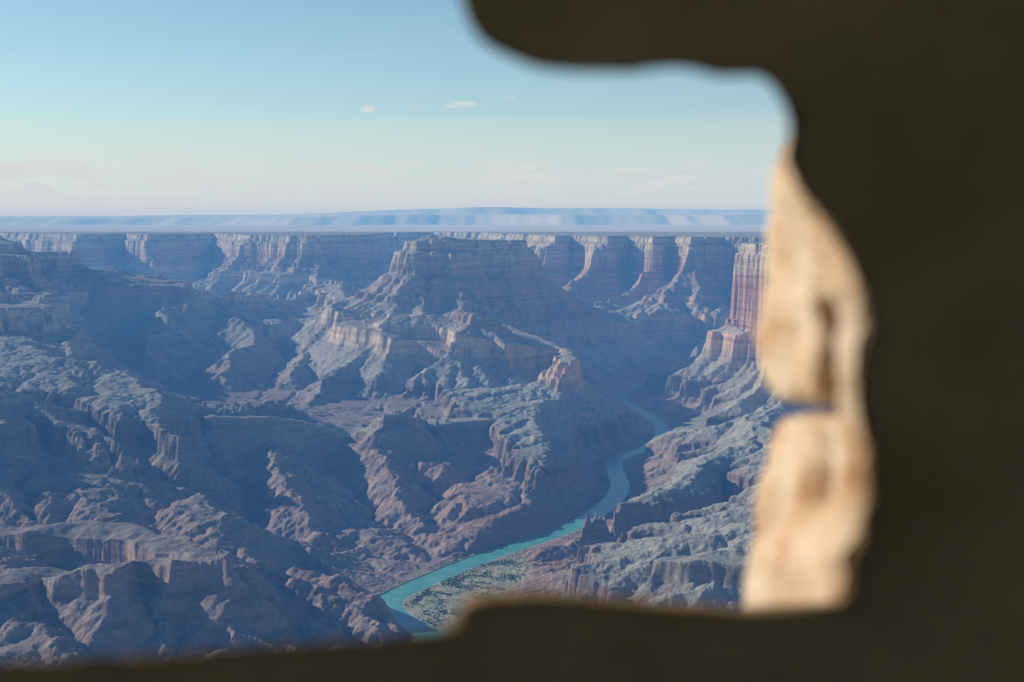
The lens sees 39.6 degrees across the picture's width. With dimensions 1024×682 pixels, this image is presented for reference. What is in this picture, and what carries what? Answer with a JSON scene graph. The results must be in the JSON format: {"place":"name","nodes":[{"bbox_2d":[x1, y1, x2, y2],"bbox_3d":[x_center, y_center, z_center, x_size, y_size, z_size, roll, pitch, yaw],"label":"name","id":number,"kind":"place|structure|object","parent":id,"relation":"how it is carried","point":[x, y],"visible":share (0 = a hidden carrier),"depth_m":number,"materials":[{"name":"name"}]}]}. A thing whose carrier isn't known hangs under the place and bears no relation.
{"place":"outdoors","nodes":[
{"label":"outdoors","id":0,"kind":"place"},
{"bbox_2d":[0,0,788,215],"label":"sky","id":1,"kind":"structure","parent":0,"point":[108,107],"materials":[{"name":"blue"}]},
{"bbox_2d":[0,207,838,660],"bbox_3d":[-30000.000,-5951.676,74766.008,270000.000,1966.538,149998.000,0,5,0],"label":"canyon terrain","id":2,"kind":"structure","parent":0,"point":[222,431],"depth_m":8173.64,"materials":[{"name":"brown stone"}]},
{"bbox_2d":[371,434,653,626],"bbox_3d":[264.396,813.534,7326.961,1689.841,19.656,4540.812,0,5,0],"label":"riverside shrubs","id":3,"kind":"object","parent":2,"relation":"on","point":[444,612],"visible":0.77,"depth_m":5723.66,"materials":[{"name":"green plant"}]},
{"bbox_2d":[0,0,1023,681],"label":"window wall","id":4,"kind":"structure","parent":0,"point":[904,154],"depth_m":0.93,"materials":[{"name":"stone"}]},
{"bbox_2d":[743,138,866,606],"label":"jamb stones","id":5,"kind":"object","parent":4,"relation":"attached to","point":[811,490],"visible":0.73,"depth_m":1.20,"materials":[{"name":"stone"}]},
{"bbox_2d":[380,385,668,633],"bbox_3d":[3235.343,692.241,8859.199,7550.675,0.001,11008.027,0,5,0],"label":"river","id":6,"kind":"structure","parent":0,"point":[394,599],"depth_m":6368.00,"materials":[{"name":"liquid"}]}
]}

